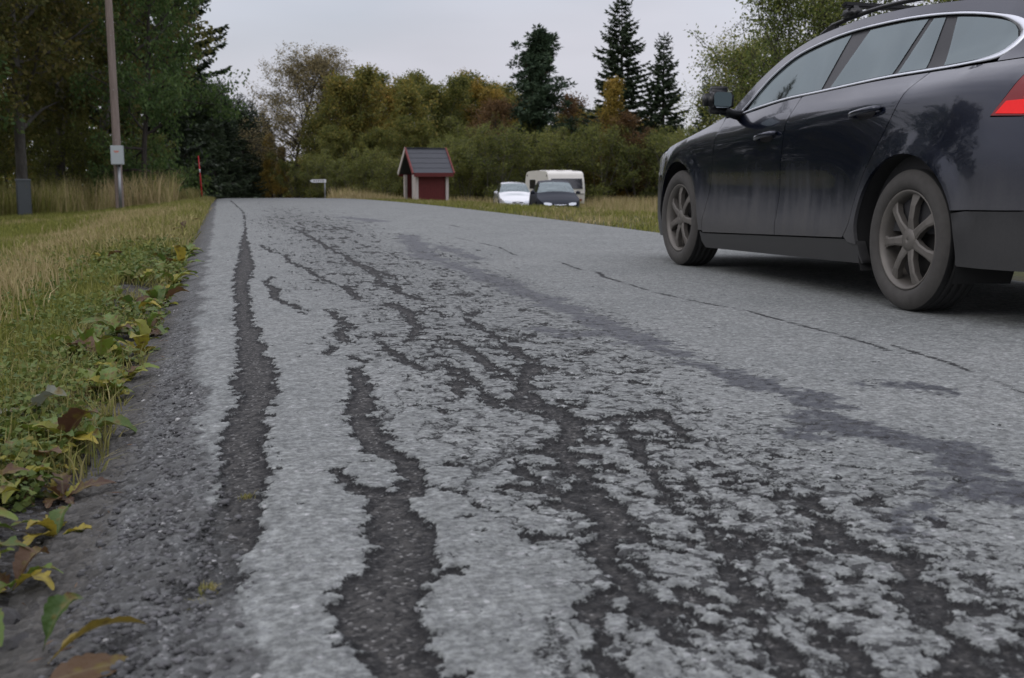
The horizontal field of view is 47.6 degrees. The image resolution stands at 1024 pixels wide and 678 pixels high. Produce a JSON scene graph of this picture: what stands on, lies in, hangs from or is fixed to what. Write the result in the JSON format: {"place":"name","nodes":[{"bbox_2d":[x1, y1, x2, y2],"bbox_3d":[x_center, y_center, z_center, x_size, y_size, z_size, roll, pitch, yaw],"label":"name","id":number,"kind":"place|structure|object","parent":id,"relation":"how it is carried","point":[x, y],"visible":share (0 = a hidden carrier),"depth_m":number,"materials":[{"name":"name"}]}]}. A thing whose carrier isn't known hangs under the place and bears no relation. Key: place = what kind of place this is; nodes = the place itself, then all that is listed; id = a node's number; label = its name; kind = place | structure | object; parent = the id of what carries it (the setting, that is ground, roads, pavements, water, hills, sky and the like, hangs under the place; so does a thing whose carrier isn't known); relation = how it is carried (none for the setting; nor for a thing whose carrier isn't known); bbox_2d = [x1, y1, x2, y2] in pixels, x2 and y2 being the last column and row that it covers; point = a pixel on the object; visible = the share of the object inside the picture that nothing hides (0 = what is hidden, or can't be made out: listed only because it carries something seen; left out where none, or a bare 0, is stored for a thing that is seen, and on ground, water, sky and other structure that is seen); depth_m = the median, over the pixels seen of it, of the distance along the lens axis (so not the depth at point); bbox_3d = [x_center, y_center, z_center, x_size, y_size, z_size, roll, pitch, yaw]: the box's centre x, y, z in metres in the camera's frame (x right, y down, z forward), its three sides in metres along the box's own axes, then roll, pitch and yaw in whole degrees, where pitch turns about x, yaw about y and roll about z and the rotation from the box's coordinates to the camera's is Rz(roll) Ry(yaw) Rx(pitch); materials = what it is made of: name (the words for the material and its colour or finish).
{"place":"outdoors","nodes":[
{"label":"outdoors","id":0,"kind":"place"},
{"bbox_2d":[0,198,199,415],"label":"lawn grass","id":1,"kind":"structure","parent":0,"point":[23,228],"depth_m":8.38,"materials":[{"name":"plant"}]},
{"bbox_2d":[0,167,204,216],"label":"tall grass","id":2,"kind":"structure","parent":0,"point":[47,199],"depth_m":33.14,"materials":[{"name":"plant"}]},
{"bbox_2d":[0,196,216,486],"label":"verge grass","id":3,"kind":"structure","parent":0,"point":[192,226],"depth_m":4.83,"materials":[{"name":"plant"}]},
{"bbox_2d":[7,0,942,173],"label":"sky","id":4,"kind":"structure","parent":0,"point":[438,38],"materials":[{"name":"white"}]},
{"bbox_2d":[324,187,657,214],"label":"rough dry grass","id":5,"kind":"structure","parent":0,"point":[615,203],"depth_m":58.35,"materials":[{"name":"plant"}]},
{"bbox_2d":[348,197,659,232],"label":"verge grass","id":6,"kind":"structure","parent":0,"point":[569,212],"depth_m":21.51,"materials":[{"name":"plant"}]},
{"bbox_2d":[0,198,1023,677],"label":"road","id":7,"kind":"structure","parent":0,"point":[456,442],"depth_m":2.56,"materials":[{"name":"asphalt"}]},
{"bbox_2d":[0,606,20,624],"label":"stone","id":8,"kind":"object","parent":7,"relation":"on","point":[11,616],"visible":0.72,"depth_m":1.82,"materials":[{"name":"stone"}]},
{"bbox_2d":[0,632,29,651],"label":"stone","id":9,"kind":"object","parent":7,"relation":"on","point":[11,643],"visible":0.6,"depth_m":1.74,"materials":[{"name":"stone"}]},
{"bbox_2d":[10,504,91,545],"bbox_3d":[-0.902,0.366,2.269,0.155,0.059,0.168,8,11,44],"label":"leafy weed","id":10,"kind":"object","parent":7,"relation":"on","point":[53,523],"visible":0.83,"depth_m":2.26,"materials":[{"name":"green plant"}]},
{"bbox_2d":[41,592,82,649],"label":"fallen leaf","id":11,"kind":"object","parent":7,"relation":"on","point":[56,606],"visible":1,"depth_m":1.67,"materials":[{"name":"plant"}]},
{"bbox_2d":[50,653,127,677],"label":"fallen leaf","id":12,"kind":"object","parent":7,"relation":"on","point":[88,665],"visible":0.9,"depth_m":1.57,"materials":[{"name":"plant"}]},
{"bbox_2d":[48,616,146,663],"bbox_3d":[-0.584,0.411,1.622,0.142,0.032,0.050,-17,-12,-40],"label":"fallen leaf","id":13,"kind":"object","parent":7,"relation":"on","point":[89,626],"visible":1,"depth_m":1.62,"materials":[{"name":"plant"}]},
{"bbox_2d":[0,279,261,677],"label":"gravel","id":14,"kind":"structure","parent":7,"relation":"on","point":[127,668],"depth_m":1.96,"materials":[{"name":"gravel"}]},
{"bbox_2d":[26,472,115,507],"bbox_3d":[-0.971,0.331,2.510,0.176,0.056,0.145,4,9,29],"label":"leafy weed","id":15,"kind":"object","parent":14,"relation":"on","point":[59,487],"visible":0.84,"depth_m":2.53,"materials":[{"name":"green plant"}]},
{"bbox_2d":[658,0,1023,310],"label":"estate car","id":16,"kind":"object","parent":7,"relation":"on","point":[887,148],"visible":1,"depth_m":5.64,"materials":[{"name":"black paint"}]},
{"bbox_2d":[0,175,1023,606],"bbox_3d":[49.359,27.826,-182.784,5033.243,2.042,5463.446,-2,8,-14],"label":"ground","id":17,"kind":"structure","parent":0,"point":[6,561],"depth_m":2.43,"materials":[{"name":"plant"}]},
{"bbox_2d":[0,123,15,198],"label":"willow shrub","id":18,"kind":"object","parent":17,"relation":"on","point":[3,170],"visible":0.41,"depth_m":38.50,"materials":[{"name":"green plant"}]},
{"bbox_2d":[0,52,28,133],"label":"roadside tree","id":19,"kind":"object","parent":17,"relation":"on","point":[6,100],"visible":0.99,"depth_m":31.82,"materials":[{"name":"green plant"}]},
{"bbox_2d":[0,0,36,122],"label":"roadside tree","id":20,"kind":"object","parent":17,"relation":"on","point":[4,50],"visible":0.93,"depth_m":32.77,"materials":[{"name":"green plant"}]},
{"bbox_2d":[15,179,31,214],"bbox_3d":[-13.452,-3.875,31.985,0.396,1.070,0.316,-4,9,-28],"label":"street cabinet","id":21,"kind":"object","parent":17,"relation":"on","point":[23,199],"visible":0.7,"depth_m":31.85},
{"bbox_2d":[0,463,52,504],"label":"leafy weed","id":22,"kind":"object","parent":17,"relation":"on","point":[6,495],"visible":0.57,"depth_m":2.47,"materials":[{"name":"green plant"}]},
{"bbox_2d":[0,546,62,592],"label":"leafy weed","id":23,"kind":"object","parent":17,"relation":"on","point":[24,557],"visible":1,"depth_m":2.00,"materials":[{"name":"yellow plant"}]},
{"bbox_2d":[0,463,62,485],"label":"leafy weed","id":24,"kind":"object","parent":17,"relation":"on","point":[10,468],"visible":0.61,"depth_m":2.50,"materials":[{"name":"green plant"}]},
{"bbox_2d":[0,384,66,416],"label":"leafy weed","id":25,"kind":"object","parent":17,"relation":"on","point":[41,397],"visible":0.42,"depth_m":3.15,"materials":[{"name":"green plant"}]},
{"bbox_2d":[0,0,75,194],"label":"tree","id":26,"kind":"object","parent":17,"relation":"on","point":[32,111],"visible":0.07,"depth_m":43.99,"materials":[{"name":"green plant"}]},
{"bbox_2d":[0,122,82,190],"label":"willow shrub","id":27,"kind":"object","parent":17,"relation":"on","point":[35,149],"visible":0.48,"depth_m":39.17,"materials":[{"name":"green plant"}]},
{"bbox_2d":[6,436,77,469],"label":"leafy weed","id":28,"kind":"object","parent":17,"relation":"on","point":[57,450],"visible":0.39,"depth_m":2.73,"materials":[{"name":"green plant"}]},
{"bbox_2d":[0,0,95,152],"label":"birch tree","id":29,"kind":"object","parent":17,"relation":"on","point":[37,15],"visible":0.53,"depth_m":36.75,"materials":[{"name":"green plant"}]},
{"bbox_2d":[5,407,98,446],"bbox_3d":[-1.149,0.229,2.912,0.341,0.134,0.203,3,9,20],"label":"leafy weed","id":30,"kind":"object","parent":17,"relation":"on","point":[70,419],"visible":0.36,"depth_m":2.89,"materials":[{"name":"green plant"}]},
{"bbox_2d":[0,1,129,196],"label":"tree","id":31,"kind":"object","parent":17,"relation":"on","point":[95,123],"visible":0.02,"depth_m":47.17,"materials":[{"name":"green plant"}]},
{"bbox_2d":[0,0,130,178],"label":"birch tree","id":32,"kind":"object","parent":17,"relation":"on","point":[20,146],"visible":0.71,"depth_m":36.63,"materials":[{"name":"green plant"}]},
{"bbox_2d":[32,409,101,454],"bbox_3d":[-1.115,0.244,2.913,0.188,0.108,0.229,-6,10,-36],"label":"leafy weed","id":33,"kind":"object","parent":17,"relation":"on","point":[55,430],"visible":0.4,"depth_m":2.89,"materials":[{"name":"green plant"}]},
{"bbox_2d":[30,114,123,191],"bbox_3d":[-15.334,-6.108,40.707,3.184,3.649,2.945,1,8,5],"label":"willow shrub","id":34,"kind":"object","parent":17,"relation":"on","point":[72,149],"visible":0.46,"depth_m":40.11,"materials":[{"name":"green plant"}]},
{"bbox_2d":[0,0,158,192],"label":"birch tree","id":35,"kind":"object","parent":17,"relation":"on","point":[89,45],"visible":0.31,"depth_m":39.37,"materials":[{"name":"green plant"}]},
{"bbox_2d":[37,326,129,346],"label":"leafy weed","id":36,"kind":"object","parent":17,"relation":"on","point":[86,333],"visible":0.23,"depth_m":4.33,"materials":[{"name":"green plant"}]},
{"bbox_2d":[37,413,136,441],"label":"leafy weed","id":37,"kind":"object","parent":17,"relation":"on","point":[121,419],"visible":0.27,"depth_m":3.08,"materials":[{"name":"green plant"}]},
{"bbox_2d":[59,332,121,364],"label":"leafy weed","id":38,"kind":"object","parent":17,"relation":"on","point":[95,341],"visible":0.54,"depth_m":4.20,"materials":[{"name":"green plant"}]},
{"bbox_2d":[0,234,194,512],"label":"ground cover","id":39,"kind":"object","parent":17,"relation":"on","point":[34,483],"visible":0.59,"depth_m":4.00,"materials":[{"name":"green plant"}]},
{"bbox_2d":[63,364,134,398],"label":"leafy weed","id":40,"kind":"object","parent":17,"relation":"on","point":[91,373],"visible":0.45,"depth_m":3.65,"materials":[{"name":"green plant"}]},
{"bbox_2d":[66,125,134,199],"bbox_3d":[-14.394,-5.926,40.644,2.460,3.123,2.710,-7,11,-41],"label":"willow shrub","id":41,"kind":"object","parent":17,"relation":"on","point":[95,151],"visible":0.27,"depth_m":40.15,"materials":[{"name":"green plant"}]},
{"bbox_2d":[0,202,211,338],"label":"straw grass","id":42,"kind":"structure","parent":17,"relation":"on","point":[14,275],"depth_m":9.14,"materials":[{"name":"plant"}]},
{"bbox_2d":[78,313,135,336],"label":"leafy weed","id":43,"kind":"object","parent":17,"relation":"on","point":[114,322],"visible":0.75,"depth_m":4.96,"materials":[{"name":"green plant"}]},
{"bbox_2d":[86,366,130,398],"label":"leafy weed","id":44,"kind":"object","parent":17,"relation":"on","point":[110,378],"visible":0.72,"depth_m":3.61,"materials":[{"name":"green plant"}]},
{"bbox_2d":[105,0,123,208],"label":"utility pole","id":45,"kind":"object","parent":17,"relation":"on","point":[118,174],"visible":0.74,"depth_m":30.68,"materials":[{"name":"brown wood"}]},
{"bbox_2d":[110,145,123,164],"bbox_3d":[-10.441,-4.865,30.695,0.325,0.500,0.174,-2,8,-14],"label":"meter box","id":46,"kind":"object","parent":45,"relation":"attached to","point":[117,154],"visible":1,"depth_m":30.62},
{"bbox_2d":[17,0,226,204],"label":"birch tree","id":47,"kind":"object","parent":17,"relation":"on","point":[197,27],"visible":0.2,"depth_m":42.47,"materials":[{"name":"green plant"}]},
{"bbox_2d":[76,127,176,189],"bbox_3d":[-13.833,-6.057,41.363,2.733,3.126,2.992,4,9,27],"label":"willow shrub","id":48,"kind":"object","parent":17,"relation":"on","point":[124,137],"visible":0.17,"depth_m":41.53,"materials":[{"name":"green plant"}]},
{"bbox_2d":[94,362,159,379],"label":"leafy weed","id":49,"kind":"object","parent":17,"relation":"on","point":[133,371],"visible":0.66,"depth_m":3.94,"materials":[{"name":"green plant"}]},
{"bbox_2d":[118,318,160,353],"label":"leafy weed","id":50,"kind":"object","parent":17,"relation":"on","point":[145,331],"visible":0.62,"depth_m":4.52,"materials":[{"name":"yellow plant"}]},
{"bbox_2d":[29,0,249,196],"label":"alder tree","id":51,"kind":"object","parent":17,"relation":"on","point":[205,103],"visible":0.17,"depth_m":47.13,"materials":[{"name":"green plant"}]},
{"bbox_2d":[64,0,218,201],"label":"alder tree","id":52,"kind":"object","parent":17,"relation":"on","point":[156,92],"visible":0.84,"depth_m":36.54,"materials":[{"name":"green plant"}]},
{"bbox_2d":[48,0,259,199],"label":"spruce tree","id":53,"kind":"object","parent":17,"relation":"on","point":[208,146],"visible":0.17,"depth_m":48.99,"materials":[{"name":"green plant"}]},
{"bbox_2d":[140,21,214,196],"bbox_3d":[-17.014,-11.283,57.036,4.490,9.670,3.894,2,8,15],"label":"spruce tree","id":54,"kind":"object","parent":17,"relation":"on","point":[186,142],"visible":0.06,"depth_m":57.31,"materials":[{"name":"green plant"}]},
{"bbox_2d":[166,53,224,198],"bbox_3d":[-17.735,-11.459,63.045,3.964,8.387,4.014,3,9,21],"label":"spruce tree","id":55,"kind":"object","parent":17,"relation":"on","point":[202,157],"visible":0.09,"depth_m":63.32,"materials":[{"name":"green plant"}]},
{"bbox_2d":[200,82,234,198],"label":"spruce tree","id":56,"kind":"object","parent":17,"relation":"on","point":[220,158],"visible":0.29,"depth_m":74.92,"materials":[{"name":"green plant"}]},
{"bbox_2d":[203,78,257,198],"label":"spruce tree","id":57,"kind":"object","parent":17,"relation":"on","point":[226,124],"visible":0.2,"depth_m":78.89,"materials":[{"name":"green plant"}]},
{"bbox_2d":[231,92,267,197],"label":"spruce tree","id":58,"kind":"object","parent":17,"relation":"on","point":[246,123],"visible":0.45,"depth_m":86.61,"materials":[{"name":"green plant"}]},
{"bbox_2d":[246,98,274,196],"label":"spruce tree","id":59,"kind":"object","parent":17,"relation":"on","point":[257,128],"visible":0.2,"depth_m":92.49,"materials":[{"name":"green plant"}]},
{"bbox_2d":[255,133,278,197],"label":"larch tree","id":60,"kind":"object","parent":17,"relation":"on","point":[267,164],"visible":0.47,"depth_m":90.61,"materials":[{"name":"brown plant"}]},
{"bbox_2d":[270,147,293,197],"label":"larch tree","id":61,"kind":"object","parent":17,"relation":"on","point":[277,190],"visible":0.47,"depth_m":86.97,"materials":[{"name":"brown plant"}]},
{"bbox_2d":[264,148,316,197],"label":"willow shrub","id":62,"kind":"object","parent":17,"relation":"on","point":[284,183],"visible":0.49,"depth_m":83.04,"materials":[{"name":"green plant"}]},
{"bbox_2d":[236,40,369,197],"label":"aspen tree","id":63,"kind":"object","parent":17,"relation":"on","point":[318,65],"visible":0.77,"depth_m":83.98,"materials":[{"name":"green plant"}]},
{"bbox_2d":[291,153,331,197],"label":"willow shrub","id":64,"kind":"object","parent":17,"relation":"on","point":[307,179],"visible":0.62,"depth_m":76.91,"materials":[{"name":"green plant"}]},
{"bbox_2d":[294,115,338,197],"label":"birch tree","id":65,"kind":"object","parent":17,"relation":"on","point":[315,128],"visible":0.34,"depth_m":80.72,"materials":[{"name":"green plant"}]},
{"bbox_2d":[306,147,350,193],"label":"willow shrub","id":66,"kind":"object","parent":17,"relation":"on","point":[330,178],"visible":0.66,"depth_m":73.07,"materials":[{"name":"green plant"}]},
{"bbox_2d":[314,123,362,190],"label":"birch tree","id":67,"kind":"object","parent":17,"relation":"on","point":[330,133],"visible":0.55,"depth_m":74.93,"materials":[{"name":"green plant"}]},
{"bbox_2d":[299,62,390,197],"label":"birch tree","id":68,"kind":"object","parent":17,"relation":"on","point":[363,82],"visible":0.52,"depth_m":81.31,"materials":[{"name":"green plant"}]},
{"bbox_2d":[325,155,381,191],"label":"willow shrub","id":69,"kind":"object","parent":17,"relation":"on","point":[348,169],"visible":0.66,"depth_m":71.03,"materials":[{"name":"green plant"}]},
{"bbox_2d":[335,68,405,189],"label":"birch tree","id":70,"kind":"object","parent":17,"relation":"on","point":[389,102],"visible":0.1,"depth_m":85.60,"materials":[{"name":"green plant"}]},
{"bbox_2d":[345,146,401,195],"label":"willow shrub","id":71,"kind":"object","parent":17,"relation":"on","point":[376,173],"visible":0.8,"depth_m":70.94,"materials":[{"name":"green plant"}]},
{"bbox_2d":[353,126,399,196],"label":"tree","id":72,"kind":"object","parent":17,"relation":"on","point":[370,142],"visible":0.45,"depth_m":74.59,"materials":[{"name":"green plant"}]},
{"bbox_2d":[364,151,403,198],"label":"willow shrub","id":73,"kind":"object","parent":17,"relation":"on","point":[394,174],"visible":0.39,"depth_m":73.12,"materials":[{"name":"green plant"}]},
{"bbox_2d":[352,73,441,198],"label":"birch tree","id":74,"kind":"object","parent":17,"relation":"on","point":[406,98],"visible":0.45,"depth_m":79.42,"materials":[{"name":"green plant"}]},
{"bbox_2d":[385,112,440,192],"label":"tree","id":75,"kind":"object","parent":17,"relation":"on","point":[403,123],"visible":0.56,"depth_m":76.82,"materials":[{"name":"green plant"}]},
{"bbox_2d":[392,68,438,181],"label":"birch tree","id":76,"kind":"object","parent":17,"relation":"on","point":[418,77],"visible":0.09,"depth_m":98.16,"materials":[{"name":"green plant"}]},
{"bbox_2d":[397,147,454,199],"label":"shed","id":77,"kind":"structure","parent":17,"relation":"on","point":[426,173],"depth_m":59.16,"materials":[{"name":"wood"}]},
{"bbox_2d":[411,72,475,185],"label":"birch tree","id":78,"kind":"object","parent":17,"relation":"on","point":[457,87],"visible":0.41,"depth_m":85.38,"materials":[{"name":"green plant"}]},
{"bbox_2d":[429,115,485,192],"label":"willow shrub","id":79,"kind":"object","parent":17,"relation":"on","point":[443,136],"visible":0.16,"depth_m":81.11,"materials":[{"name":"green plant"}]},
{"bbox_2d":[441,123,498,200],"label":"willow shrub","id":80,"kind":"object","parent":17,"relation":"on","point":[461,174],"visible":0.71,"depth_m":72.84,"materials":[{"name":"green plant"}]},
{"bbox_2d":[443,69,511,197],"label":"birch tree","id":81,"kind":"object","parent":17,"relation":"on","point":[473,102],"visible":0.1,"depth_m":89.77,"materials":[{"name":"green plant"}]},
{"bbox_2d":[440,129,517,200],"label":"willow shrub","id":82,"kind":"object","parent":17,"relation":"on","point":[475,192],"visible":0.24,"depth_m":76.74,"materials":[{"name":"green plant"}]},
{"bbox_2d":[455,75,518,186],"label":"birch tree","id":83,"kind":"object","parent":17,"relation":"on","point":[482,93],"visible":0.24,"depth_m":88.20,"materials":[{"name":"green plant"}]},
{"bbox_2d":[465,95,521,197],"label":"rowan tree","id":84,"kind":"object","parent":17,"relation":"on","point":[501,107],"visible":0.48,"depth_m":78.87,"materials":[{"name":"green plant"}]},
{"bbox_2d":[459,121,533,199],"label":"willow shrub","id":85,"kind":"object","parent":17,"relation":"on","point":[491,168],"visible":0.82,"depth_m":71.72,"materials":[{"name":"green plant"}]},
{"bbox_2d":[493,182,529,205],"bbox_3d":[0.074,-6.813,56.035,1.966,1.546,3.938,-1,8,-6],"label":"white hatchback","id":86,"kind":"object","parent":17,"relation":"on","point":[512,192],"visible":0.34,"depth_m":55.28,"materials":[{"name":"paint"}]},
{"bbox_2d":[499,125,570,182],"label":"willow shrub","id":87,"kind":"object","parent":17,"relation":"on","point":[542,154],"visible":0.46,"depth_m":72.26,"materials":[{"name":"green plant"}]},
{"bbox_2d":[505,23,591,153],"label":"pine tree","id":88,"kind":"object","parent":17,"relation":"on","point":[540,99],"visible":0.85,"depth_m":80.18,"materials":[{"name":"green plant"}]},
{"bbox_2d":[529,180,579,207],"bbox_3d":[1.720,-5.674,47.095,2.025,1.531,4.162,-1,8,-5],"label":"parked hatchback","id":89,"kind":"object","parent":17,"relation":"on","point":[553,192],"visible":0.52,"depth_m":46.27,"materials":[{"name":"paint"}]},
{"bbox_2d":[525,170,584,203],"bbox_3d":[2.218,-8.323,64.973,2.134,2.226,4.723,-3,9,-19],"label":"caravan","id":90,"kind":"object","parent":17,"relation":"on","point":[575,179],"visible":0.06,"depth_m":63.09,"materials":[{"name":"plastic"}]},
{"bbox_2d":[534,123,598,196],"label":"willow shrub","id":91,"kind":"object","parent":17,"relation":"on","point":[569,152],"visible":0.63,"depth_m":72.72,"materials":[{"name":"green plant"}]},
{"bbox_2d":[549,91,600,169],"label":"rowan tree","id":92,"kind":"object","parent":17,"relation":"on","point":[571,111],"visible":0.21,"depth_m":83.89,"materials":[{"name":"green plant"}]},
{"bbox_2d":[571,123,639,202],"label":"willow shrub","id":93,"kind":"object","parent":17,"relation":"on","point":[599,190],"visible":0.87,"depth_m":72.70,"materials":[{"name":"green plant"}]},
{"bbox_2d":[583,74,638,199],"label":"larch tree","id":94,"kind":"object","parent":17,"relation":"on","point":[612,95],"visible":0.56,"depth_m":74.11,"materials":[{"name":"green plant"}]},
{"bbox_2d":[577,0,659,202],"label":"spruce tree","id":95,"kind":"object","parent":17,"relation":"on","point":[623,49],"visible":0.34,"depth_m":77.71,"materials":[{"name":"green plant"}]},
{"bbox_2d":[596,109,658,199],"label":"rowan tree","id":96,"kind":"object","parent":17,"relation":"on","point":[628,121],"visible":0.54,"depth_m":73.63,"materials":[{"name":"green plant"}]},
{"bbox_2d":[599,125,677,201],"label":"willow shrub","id":97,"kind":"object","parent":17,"relation":"on","point":[632,175],"visible":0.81,"depth_m":72.62,"materials":[{"name":"green plant"}]},
{"bbox_2d":[618,32,690,197],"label":"spruce tree","id":98,"kind":"object","parent":17,"relation":"on","point":[669,100],"visible":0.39,"depth_m":76.08,"materials":[{"name":"green plant"}]},
{"bbox_2d":[641,122,677,188],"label":"willow shrub","id":99,"kind":"object","parent":17,"relation":"on","point":[660,139],"visible":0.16,"depth_m":72.05,"materials":[{"name":"green plant"}]},
{"bbox_2d":[691,75,719,133],"bbox_3d":[9.522,-9.529,57.232,2.675,6.987,2.642,-3,9,-18],"label":"spruce tree","id":100,"kind":"object","parent":17,"relation":"on","point":[701,114],"visible":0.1,"depth_m":56.86,"materials":[{"name":"green plant"}]},
{"bbox_2d":[672,24,809,140],"bbox_3d":[5.863,-4.911,28.713,3.805,5.605,4.693,-5,10,-33],"label":"birch tree","id":101,"kind":"object","parent":17,"relation":"on","point":[740,49],"visible":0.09,"depth_m":27.98,"materials":[{"name":"green plant"}]},
{"bbox_2d":[683,0,922,118],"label":"birch tree","id":102,"kind":"object","parent":17,"relation":"on","point":[819,15],"visible":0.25,"depth_m":23.27,"materials":[{"name":"green plant"}]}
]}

